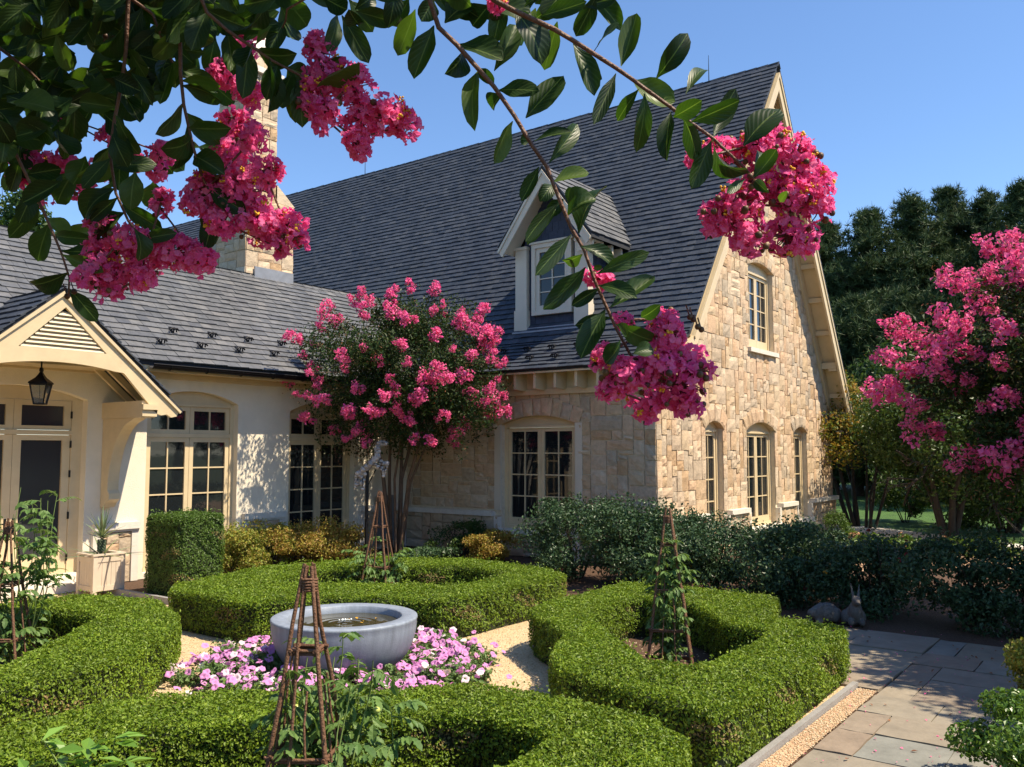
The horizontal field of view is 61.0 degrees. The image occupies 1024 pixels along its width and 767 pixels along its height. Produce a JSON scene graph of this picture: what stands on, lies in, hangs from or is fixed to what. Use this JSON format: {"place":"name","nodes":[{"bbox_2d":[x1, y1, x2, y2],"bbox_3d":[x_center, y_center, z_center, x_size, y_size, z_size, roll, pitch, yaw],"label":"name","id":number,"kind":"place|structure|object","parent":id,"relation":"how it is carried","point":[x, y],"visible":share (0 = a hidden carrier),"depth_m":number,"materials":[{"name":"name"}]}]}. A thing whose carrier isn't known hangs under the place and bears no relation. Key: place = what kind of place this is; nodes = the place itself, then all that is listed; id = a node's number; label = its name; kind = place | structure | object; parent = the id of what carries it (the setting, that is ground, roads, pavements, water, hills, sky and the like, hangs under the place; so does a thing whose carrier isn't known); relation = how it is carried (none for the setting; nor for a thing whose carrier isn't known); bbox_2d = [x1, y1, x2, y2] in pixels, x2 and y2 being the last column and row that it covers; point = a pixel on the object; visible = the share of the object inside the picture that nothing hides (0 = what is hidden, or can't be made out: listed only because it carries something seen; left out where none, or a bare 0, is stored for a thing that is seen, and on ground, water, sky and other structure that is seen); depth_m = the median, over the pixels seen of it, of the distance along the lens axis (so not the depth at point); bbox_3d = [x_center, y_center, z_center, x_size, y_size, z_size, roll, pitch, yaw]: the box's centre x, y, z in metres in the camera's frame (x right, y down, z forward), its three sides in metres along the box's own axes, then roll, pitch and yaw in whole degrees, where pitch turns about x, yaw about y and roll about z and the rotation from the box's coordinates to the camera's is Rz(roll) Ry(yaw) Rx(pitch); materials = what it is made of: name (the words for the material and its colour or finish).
{"place":"outdoors","nodes":[
{"label":"outdoors","id":0,"kind":"place"},
{"bbox_2d":[143,507,224,596],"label":"clipped hedge block","id":1,"kind":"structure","parent":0,"point":[183,544],"depth_m":13.54,"materials":[{"name":"green plant"}]},
{"bbox_2d":[191,642,486,692],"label":"bed soil","id":2,"kind":"structure","parent":0,"point":[194,688],"depth_m":8.74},
{"bbox_2d":[165,652,239,686],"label":"petunia plant","id":3,"kind":"object","parent":2,"relation":"on","point":[183,678],"visible":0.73,"depth_m":8.58,"materials":[{"name":"pink plant"}]},
{"bbox_2d":[170,670,272,704],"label":"petunia plant","id":4,"kind":"object","parent":2,"relation":"on","point":[232,679],"visible":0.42,"depth_m":7.93,"materials":[{"name":"pink plant"}]},
{"bbox_2d":[176,649,274,682],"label":"petunia plant","id":5,"kind":"object","parent":2,"relation":"on","point":[229,656],"visible":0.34,"depth_m":8.88,"materials":[{"name":"pink plant"}]},
{"bbox_2d":[190,637,268,661],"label":"petunia plant","id":6,"kind":"object","parent":2,"relation":"on","point":[229,646],"visible":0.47,"depth_m":9.44,"materials":[{"name":"pink plant"}]},
{"bbox_2d":[200,665,269,691],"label":"petunia plant","id":7,"kind":"object","parent":2,"relation":"on","point":[204,674],"visible":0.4,"depth_m":8.21,"materials":[{"name":"pink plant"}]},
{"bbox_2d":[220,635,275,661],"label":"petunia plant","id":8,"kind":"object","parent":2,"relation":"on","point":[263,639],"visible":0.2,"depth_m":9.66,"materials":[{"name":"pink plant"}]},
{"bbox_2d":[223,644,282,672],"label":"petunia plant","id":9,"kind":"object","parent":2,"relation":"on","point":[270,649],"visible":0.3,"depth_m":9.18,"materials":[{"name":"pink plant"}]},
{"bbox_2d":[225,654,283,682],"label":"petunia plant","id":10,"kind":"object","parent":2,"relation":"on","point":[268,659],"visible":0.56,"depth_m":8.68,"materials":[{"name":"pink plant"}]},
{"bbox_2d":[270,603,417,678],"bbox_3d":[-1.748,2.713,9.061,1.514,0.578,1.514,-3,-5,37],"label":"fountain bowl","id":11,"kind":"object","parent":2,"relation":"on","point":[386,632],"visible":0.67,"depth_m":8.64,"materials":[{"name":"grey stone"}]},
{"bbox_2d":[353,660,427,686],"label":"petunia plant","id":12,"kind":"object","parent":2,"relation":"on","point":[398,676],"visible":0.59,"depth_m":8.48,"materials":[{"name":"pink plant"}]},
{"bbox_2d":[380,670,469,693],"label":"petunia plant","id":13,"kind":"object","parent":2,"relation":"on","point":[410,680],"visible":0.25,"depth_m":7.94,"materials":[{"name":"pink plant"}]},
{"bbox_2d":[400,636,449,664],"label":"petunia plant","id":14,"kind":"object","parent":2,"relation":"on","point":[426,646],"visible":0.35,"depth_m":9.48,"materials":[{"name":"pink plant"}]},
{"bbox_2d":[395,659,469,686],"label":"petunia plant","id":15,"kind":"object","parent":2,"relation":"on","point":[432,673],"visible":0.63,"depth_m":8.37,"materials":[{"name":"pink plant"}]},
{"bbox_2d":[412,630,467,659],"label":"petunia plant","id":16,"kind":"object","parent":2,"relation":"on","point":[435,640],"visible":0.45,"depth_m":9.81,"materials":[{"name":"pink plant"}]},
{"bbox_2d":[406,648,474,675],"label":"petunia plant","id":17,"kind":"object","parent":2,"relation":"on","point":[425,654],"visible":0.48,"depth_m":8.96,"materials":[{"name":"pink plant"}]},
{"bbox_2d":[414,625,475,651],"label":"petunia plant","id":18,"kind":"object","parent":2,"relation":"on","point":[420,628],"visible":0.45,"depth_m":10.15,"materials":[{"name":"pink plant"}]},
{"bbox_2d":[428,645,496,671],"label":"petunia plant","id":19,"kind":"object","parent":2,"relation":"on","point":[462,650],"visible":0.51,"depth_m":9.05,"materials":[{"name":"pink plant"}]},
{"bbox_2d":[429,637,505,664],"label":"petunia plant","id":20,"kind":"object","parent":2,"relation":"on","point":[472,642],"visible":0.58,"depth_m":9.44,"materials":[{"name":"pink plant"}]},
{"bbox_2d":[431,655,511,684],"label":"petunia plant","id":21,"kind":"object","parent":2,"relation":"on","point":[464,664],"visible":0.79,"depth_m":8.57,"materials":[{"name":"pink plant"}]},
{"bbox_2d":[0,591,844,738],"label":"gravel path","id":22,"kind":"structure","parent":0,"point":[512,659],"depth_m":9.74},
{"bbox_2d":[0,589,181,730],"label":"box hedge","id":23,"kind":"object","parent":22,"relation":"on","point":[95,649],"visible":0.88,"depth_m":7.92,"materials":[{"name":"green plant"}]},
{"bbox_2d":[76,550,126,594],"bbox_3d":[-6.590,3.042,13.914,0.550,0.665,0.550,-3,-5,37],"label":"planter box","id":24,"kind":"object","parent":22,"relation":"on","point":[95,573],"visible":0.96,"depth_m":13.76,"materials":[{"name":"paint"}]},
{"bbox_2d":[58,508,142,559],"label":"agave plant","id":25,"kind":"object","parent":24,"relation":"on","point":[101,544],"visible":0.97,"depth_m":13.93,"materials":[{"name":"green plant"}]},
{"bbox_2d":[0,675,692,766],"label":"box hedge","id":26,"kind":"object","parent":22,"relation":"on","point":[477,724],"visible":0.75,"depth_m":5.76,"materials":[{"name":"green plant"}]},
{"bbox_2d":[167,552,567,642],"bbox_3d":[-1.936,2.954,12.411,4.336,0.617,4.930,-3,-5,37],"label":"box hedge","id":27,"kind":"object","parent":22,"relation":"on","point":[465,597],"visible":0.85,"depth_m":11.23,"materials":[{"name":"green plant"}]},
{"bbox_2d":[21,620,875,766],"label":"loose gravel","id":28,"kind":"structure","parent":22,"relation":"on","point":[825,723],"depth_m":7.52,"materials":[{"name":"gravel"}]},
{"bbox_2d":[527,578,851,766],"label":"box hedge","id":29,"kind":"object","parent":22,"relation":"on","point":[769,674],"visible":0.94,"depth_m":7.54,"materials":[{"name":"green plant"}]},
{"bbox_2d":[0,0,1023,434],"label":"sky","id":30,"kind":"structure","parent":0,"point":[894,95],"materials":[{"name":"blue"}]},
{"bbox_2d":[124,546,1023,766],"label":"garden soil","id":31,"kind":"structure","parent":0,"point":[930,623],"depth_m":12.04,"materials":[{"name":"soil"}]},
{"bbox_2d":[102,589,168,604],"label":"stone kerb","id":32,"kind":"structure","parent":31,"relation":"on","point":[119,592],"depth_m":13.55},
{"bbox_2d":[220,521,272,572],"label":"spirea shrub","id":33,"kind":"object","parent":31,"relation":"on","point":[235,537],"visible":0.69,"depth_m":16.09,"materials":[{"name":"yellow plant"}]},
{"bbox_2d":[226,518,300,565],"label":"spirea shrub","id":34,"kind":"object","parent":31,"relation":"on","point":[259,525],"visible":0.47,"depth_m":16.71,"materials":[{"name":"yellow plant"}]},
{"bbox_2d":[262,518,349,562],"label":"spirea shrub","id":35,"kind":"object","parent":31,"relation":"on","point":[307,534],"visible":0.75,"depth_m":16.69,"materials":[{"name":"yellow plant"}]},
{"bbox_2d":[296,513,380,560],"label":"spirea shrub","id":36,"kind":"object","parent":31,"relation":"on","point":[352,533],"visible":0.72,"depth_m":17.15,"materials":[{"name":"yellow plant"}]},
{"bbox_2d":[354,440,388,554],"bbox_3d":[-2.779,2.286,17.181,0.694,2.333,0.271,0,-4,-4],"label":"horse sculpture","id":37,"kind":"object","parent":31,"relation":"on","point":[362,473],"visible":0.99,"depth_m":17.17,"materials":[{"name":"grey metal"}]},
{"bbox_2d":[280,277,515,553],"bbox_3d":[-2.401,0.758,18.270,5.051,6.000,4.968,-3,-5,37],"label":"crape myrtle","id":38,"kind":"object","parent":31,"relation":"on","point":[435,383],"visible":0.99,"depth_m":17.50,"materials":[{"name":"pink plant"}]},
{"bbox_2d":[0,0,837,425],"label":"crape myrtle","id":39,"kind":"object","parent":31,"relation":"on","point":[50,96],"visible":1,"depth_m":1.34,"materials":[{"name":"pink plant"}]},
{"bbox_2d":[387,545,462,557],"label":"ground cover","id":40,"kind":"object","parent":31,"relation":"on","point":[436,551],"visible":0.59,"depth_m":17.62,"materials":[{"name":"green plant"}]},
{"bbox_2d":[423,518,486,556],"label":"dark shrub","id":41,"kind":"object","parent":31,"relation":"on","point":[456,540],"visible":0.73,"depth_m":18.93,"materials":[{"name":"green plant"}]},
{"bbox_2d":[461,528,525,561],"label":"spirea shrub","id":42,"kind":"object","parent":31,"relation":"on","point":[488,544],"visible":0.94,"depth_m":17.73,"materials":[{"name":"yellow plant"}]},
{"bbox_2d":[511,491,636,581],"bbox_3d":[1.044,2.773,15.765,2.423,1.562,2.312,-3,-5,37],"label":"rose bush","id":43,"kind":"object","parent":31,"relation":"on","point":[551,555],"visible":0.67,"depth_m":15.37,"materials":[{"name":"green plant"}]},
{"bbox_2d":[574,491,686,584],"bbox_3d":[2.033,2.630,14.474,1.803,1.651,2.094,-1,-5,13],"label":"rose bush","id":44,"kind":"object","parent":31,"relation":"on","point":[635,544],"visible":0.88,"depth_m":14.24,"materials":[{"name":"green plant"}]},
{"bbox_2d":[640,502,730,583],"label":"rose bush","id":45,"kind":"object","parent":31,"relation":"on","point":[693,515],"visible":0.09,"depth_m":15.24,"materials":[{"name":"green plant"}]},
{"bbox_2d":[645,512,769,590],"bbox_3d":[3.151,2.744,14.037,1.825,1.362,2.149,1,-5,-13],"label":"rose bush","id":46,"kind":"object","parent":31,"relation":"on","point":[701,549],"visible":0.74,"depth_m":13.46,"materials":[{"name":"green plant"}]},
{"bbox_2d":[714,518,845,611],"bbox_3d":[4.148,2.675,13.006,2.106,1.341,1.916,1,-4,-12],"label":"rose bush","id":47,"kind":"object","parent":31,"relation":"on","point":[781,579],"visible":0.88,"depth_m":12.77,"materials":[{"name":"green plant"}]},
{"bbox_2d":[739,512,855,595],"bbox_3d":[4.586,2.773,14.244,2.095,1.332,1.422,-3,-5,37],"label":"rose bush","id":48,"kind":"object","parent":31,"relation":"on","point":[835,534],"visible":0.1,"depth_m":14.13,"materials":[{"name":"green plant"}]},
{"bbox_2d":[738,681,857,766],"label":"stone kerb","id":49,"kind":"structure","parent":31,"relation":"on","point":[775,745],"depth_m":7.08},
{"bbox_2d":[758,688,876,766],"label":"gravel strip","id":50,"kind":"object","parent":31,"relation":"on","point":[806,748],"visible":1,"depth_m":7.01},
{"bbox_2d":[841,583,865,625],"bbox_3d":[4.525,2.918,11.496,0.358,0.558,0.360,3,-6,-37],"label":"rabbit statue","id":51,"kind":"object","parent":31,"relation":"on","point":[853,613],"visible":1,"depth_m":11.37,"materials":[{"name":"stone"}]},
{"bbox_2d":[795,524,949,622],"bbox_3d":[5.151,2.666,12.492,2.119,1.278,2.071,-3,-5,37],"label":"rose bush","id":52,"kind":"object","parent":31,"relation":"on","point":[876,598],"visible":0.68,"depth_m":12.21,"materials":[{"name":"green plant"}]},
{"bbox_2d":[852,226,1023,519],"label":"crape myrtle","id":53,"kind":"object","parent":31,"relation":"on","point":[993,369],"visible":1,"depth_m":11.33,"materials":[{"name":"pink plant"}]},
{"bbox_2d":[881,524,1023,638],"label":"rose bush","id":54,"kind":"object","parent":31,"relation":"on","point":[980,604],"visible":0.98,"depth_m":11.14,"materials":[{"name":"green plant"}]},
{"bbox_2d":[998,547,1023,626],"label":"rose bush","id":55,"kind":"object","parent":31,"relation":"on","point":[1020,613],"visible":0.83,"depth_m":10.73,"materials":[{"name":"green plant"}]},
{"bbox_2d":[623,637,715,666],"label":"bed soil","id":56,"kind":"structure","parent":0,"point":[699,655],"depth_m":9.95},
{"bbox_2d":[636,536,700,664],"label":"tomato plant","id":57,"kind":"object","parent":56,"relation":"on","point":[668,640],"visible":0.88,"depth_m":9.21,"materials":[{"name":"green plant"}]},
{"bbox_2d":[645,507,694,668],"bbox_3d":[1.683,2.180,9.323,0.539,1.688,0.538,-1,-4,11],"label":"stick obelisk","id":58,"kind":"object","parent":56,"relation":"on","point":[667,518],"visible":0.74,"depth_m":9.19,"materials":[{"name":"brown wood"}]},
{"bbox_2d":[807,602,840,622],"bbox_3d":[4.170,3.068,11.631,0.597,0.263,0.316,3,-5,-33],"label":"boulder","id":59,"kind":"object","parent":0,"point":[819,611],"visible":0.87,"depth_m":11.54,"materials":[{"name":"stone"}]},
{"bbox_2d":[792,628,1022,766],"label":"flagstone patio","id":60,"kind":"structure","parent":0,"point":[949,682],"depth_m":8.02,"materials":[{"name":"stone"}]},
{"bbox_2d":[944,686,1023,766],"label":"box bush","id":61,"kind":"object","parent":60,"relation":"on","point":[1005,745],"visible":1,"depth_m":5.95,"materials":[{"name":"green plant"}]},
{"bbox_2d":[1001,637,1023,689],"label":"spirea shrub","id":62,"kind":"object","parent":60,"relation":"on","point":[1014,659],"visible":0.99,"depth_m":7.28,"materials":[{"name":"green plant"}]},
{"bbox_2d":[833,483,1023,543],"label":"lawn","id":63,"kind":"structure","parent":0,"point":[891,520],"depth_m":28.61,"materials":[{"name":"green plant"}]},
{"bbox_2d":[814,218,880,488],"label":"pine tree","id":64,"kind":"object","parent":63,"relation":"on","point":[829,237],"visible":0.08,"depth_m":51.72,"materials":[{"name":"green plant"}]},
{"bbox_2d":[830,290,894,495],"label":"pine tree","id":65,"kind":"object","parent":63,"relation":"on","point":[851,313],"visible":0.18,"depth_m":43.57,"materials":[{"name":"green plant"}]},
{"bbox_2d":[821,205,929,488],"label":"pine tree","id":66,"kind":"object","parent":63,"relation":"on","point":[868,234],"visible":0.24,"depth_m":49.67,"materials":[{"name":"green plant"}]},
{"bbox_2d":[833,283,943,494],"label":"pine tree","id":67,"kind":"object","parent":63,"relation":"on","point":[898,301],"visible":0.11,"depth_m":42.99,"materials":[{"name":"green plant"}]},
{"bbox_2d":[865,468,945,522],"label":"lawn shrub","id":68,"kind":"object","parent":63,"relation":"on","point":[895,496],"visible":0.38,"depth_m":27.64,"materials":[{"name":"green plant"}]},
{"bbox_2d":[859,187,969,307],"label":"pine tree","id":69,"kind":"object","parent":63,"relation":"on","point":[914,223],"visible":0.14,"depth_m":49.80,"materials":[{"name":"green plant"}]},
{"bbox_2d":[855,277,983,479],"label":"pine tree","id":70,"kind":"object","parent":63,"relation":"on","point":[938,295],"visible":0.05,"depth_m":42.12,"materials":[{"name":"green plant"}]},
{"bbox_2d":[849,328,999,480],"bbox_3d":[18.473,1.202,35.180,8.991,7.895,10.122,-3,-5,37],"label":"garden tree","id":71,"kind":"object","parent":63,"relation":"on","point":[878,369],"visible":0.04,"depth_m":36.41,"materials":[{"name":"green plant"}]},
{"bbox_2d":[874,323,1023,540],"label":"garden tree","id":72,"kind":"object","parent":63,"relation":"on","point":[1016,528],"visible":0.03,"depth_m":23.13,"materials":[{"name":"green plant"}]},
{"bbox_2d":[900,181,1001,302],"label":"pine tree","id":73,"kind":"object","parent":63,"relation":"on","point":[946,200],"visible":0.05,"depth_m":52.28,"materials":[{"name":"green plant"}]},
{"bbox_2d":[906,469,1011,529],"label":"lawn shrub","id":74,"kind":"object","parent":63,"relation":"on","point":[968,522],"visible":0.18,"depth_m":25.94,"materials":[{"name":"green plant"}]},
{"bbox_2d":[928,186,1013,300],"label":"pine tree","id":75,"kind":"object","parent":63,"relation":"on","point":[982,205],"visible":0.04,"depth_m":50.52,"materials":[{"name":"green plant"}]},
{"bbox_2d":[928,270,1023,473],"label":"pine tree","id":76,"kind":"object","parent":63,"relation":"on","point":[955,304],"depth_m":40.44,"materials":[{"name":"green plant"}]},
{"bbox_2d":[951,175,1023,309],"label":"pine tree","id":77,"kind":"object","parent":63,"relation":"on","point":[1012,203],"visible":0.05,"depth_m":46.76,"materials":[{"name":"green plant"}]},
{"bbox_2d":[960,479,1023,534],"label":"lawn shrub","id":78,"kind":"object","parent":63,"relation":"on","point":[991,515],"visible":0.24,"depth_m":23.58,"materials":[{"name":"green plant"}]},
{"bbox_2d":[835,525,1023,548],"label":"driveway","id":79,"kind":"structure","parent":0,"point":[891,531],"depth_m":24.69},
{"label":"bed soil","id":80,"kind":"structure","parent":0,"visible":0},
{"bbox_2d":[18,725,155,766],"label":"pepper plant","id":81,"kind":"object","parent":80,"relation":"on","point":[90,746],"visible":1,"depth_m":4.61,"materials":[{"name":"green plant"}]},
{"bbox_2d":[264,562,346,766],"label":"stick obelisk","id":82,"kind":"object","parent":80,"relation":"on","point":[307,583],"visible":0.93,"depth_m":4.86,"materials":[{"name":"brown wood"}]},
{"bbox_2d":[247,631,428,766],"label":"tomato plant","id":83,"kind":"object","parent":80,"relation":"on","point":[345,702],"visible":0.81,"depth_m":4.96,"materials":[{"name":"green plant"}]},
{"label":"bed soil","id":84,"kind":"structure","parent":0,"visible":0},
{"bbox_2d":[338,536,415,583],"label":"tomato plant","id":85,"kind":"object","parent":84,"relation":"on","point":[370,570],"visible":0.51,"depth_m":13.11,"materials":[{"name":"green plant"}]},
{"bbox_2d":[361,491,397,586],"bbox_3d":[-2.017,2.478,13.201,0.514,1.688,0.512,-1,-5,15],"label":"stick obelisk","id":86,"kind":"object","parent":84,"relation":"on","point":[379,497],"visible":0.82,"depth_m":13.17,"materials":[{"name":"brown wood"}]},
{"label":"bed soil","id":87,"kind":"structure","parent":0,"visible":0},
{"bbox_2d":[0,518,35,659],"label":"stick obelisk","id":88,"kind":"object","parent":87,"relation":"on","point":[8,530],"visible":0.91,"depth_m":9.16,"materials":[{"name":"brown wood"}]},
{"bbox_2d":[0,488,81,665],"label":"tomato plant","id":89,"kind":"object","parent":87,"relation":"on","point":[39,572],"visible":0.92,"depth_m":9.27,"materials":[{"name":"green plant"}]},
{"label":"ground","id":90,"kind":"structure","parent":0,"visible":0},
{"bbox_2d":[0,184,56,434],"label":"tall tree","id":91,"kind":"object","parent":90,"relation":"on","point":[6,216],"visible":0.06,"depth_m":39.65,"materials":[{"name":"green plant"}]},
{"bbox_2d":[0,38,852,600],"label":"stone house","id":92,"kind":"structure","parent":90,"relation":"on","point":[170,392],"depth_m":19.42,"materials":[{"name":"stone"}]},
{"bbox_2d":[28,362,53,404],"bbox_3d":[-7.364,-0.006,13.577,0.283,0.669,0.283,1,-4,-8],"label":"hanging lantern","id":93,"kind":"object","parent":92,"relation":"hanging from","point":[41,384],"visible":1,"depth_m":13.48,"materials":[{"name":"black metal"}]},
{"bbox_2d":[142,392,233,571],"bbox_3d":[-6.185,1.816,16.572,0.110,3.317,1.940,-3,-5,37],"label":"window","id":94,"kind":"structure","parent":92,"relation":"in","point":[196,473],"depth_m":16.65,"materials":[{"name":"beige paint"}]},
{"bbox_2d":[288,403,349,534],"bbox_3d":[-4.285,2.051,19.105,0.110,3.237,1.850,-3,-5,37],"label":"window","id":95,"kind":"structure","parent":92,"relation":"in","point":[317,486],"depth_m":19.08,"materials":[{"name":"beige paint"}]},
{"bbox_2d":[375,495,393,541],"bbox_3d":[-2.955,3.135,20.247,0.140,1.050,0.500,-3,-5,37],"label":"utility box","id":96,"kind":"object","parent":92,"relation":"attached to","point":[379,531],"visible":0.36,"depth_m":20.10,"materials":[{"name":"grey metal"}]},
{"bbox_2d":[496,416,577,537],"bbox_3d":[0.574,1.982,18.857,2.200,2.577,0.340,-3,-5,37],"label":"window","id":97,"kind":"structure","parent":92,"relation":"in","point":[539,461],"depth_m":19.05,"materials":[{"name":"beige paint"}]},
{"bbox_2d":[705,422,733,538],"bbox_3d":[4.497,2.144,19.336,0.380,2.627,1.260,-3,-5,37],"label":"window","id":98,"kind":"structure","parent":92,"relation":"in","point":[711,433],"depth_m":19.62,"materials":[{"name":"beige paint"}]},
{"bbox_2d":[747,263,778,357],"bbox_3d":[6.282,-1.886,22.102,0.310,2.327,1.940,-3,-5,37],"label":"window","id":99,"kind":"structure","parent":92,"relation":"in","point":[758,334],"depth_m":22.34,"materials":[{"name":"beige paint"}]},
{"bbox_2d":[746,423,785,532],"bbox_3d":[6.188,2.297,21.594,0.380,2.667,2.310,-3,-5,37],"label":"window","id":100,"kind":"structure","parent":92,"relation":"in","point":[758,443],"depth_m":21.90,"materials":[{"name":"beige paint"}]},
{"bbox_2d":[793,428,815,521],"bbox_3d":[7.944,2.502,23.937,0.380,2.617,1.380,-3,-5,37],"label":"window","id":101,"kind":"structure","parent":92,"relation":"in","point":[797,435],"depth_m":24.26,"materials":[{"name":"beige paint"}]},
{"bbox_2d":[822,508,854,536],"bbox_3d":[7.928,3.499,21.066,0.875,0.927,0.707,-3,-5,37],"label":"box ball","id":102,"kind":"object","parent":90,"relation":"on","point":[843,524],"visible":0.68,"depth_m":20.99,"materials":[{"name":"green plant"}]},
{"bbox_2d":[817,370,879,526],"bbox_3d":[9.908,2.032,26.902,3.856,4.910,3.451,2,-5,-26],"label":"japanese maple","id":103,"kind":"object","parent":90,"relation":"on","point":[842,421],"visible":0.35,"depth_m":25.98,"materials":[{"name":"green plant"}]},
{"bbox_2d":[829,410,907,527],"bbox_3d":[10.915,2.395,25.873,3.264,4.011,3.146,-3,-5,37],"label":"young tree","id":104,"kind":"object","parent":90,"relation":"on","point":[872,489],"visible":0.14,"depth_m":25.75,"materials":[{"name":"green plant"}]},
{"bbox_2d":[848,362,1023,536],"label":"garden tree","id":105,"kind":"object","parent":90,"relation":"on","point":[890,450],"visible":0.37,"depth_m":22.94,"materials":[{"name":"green plant"}]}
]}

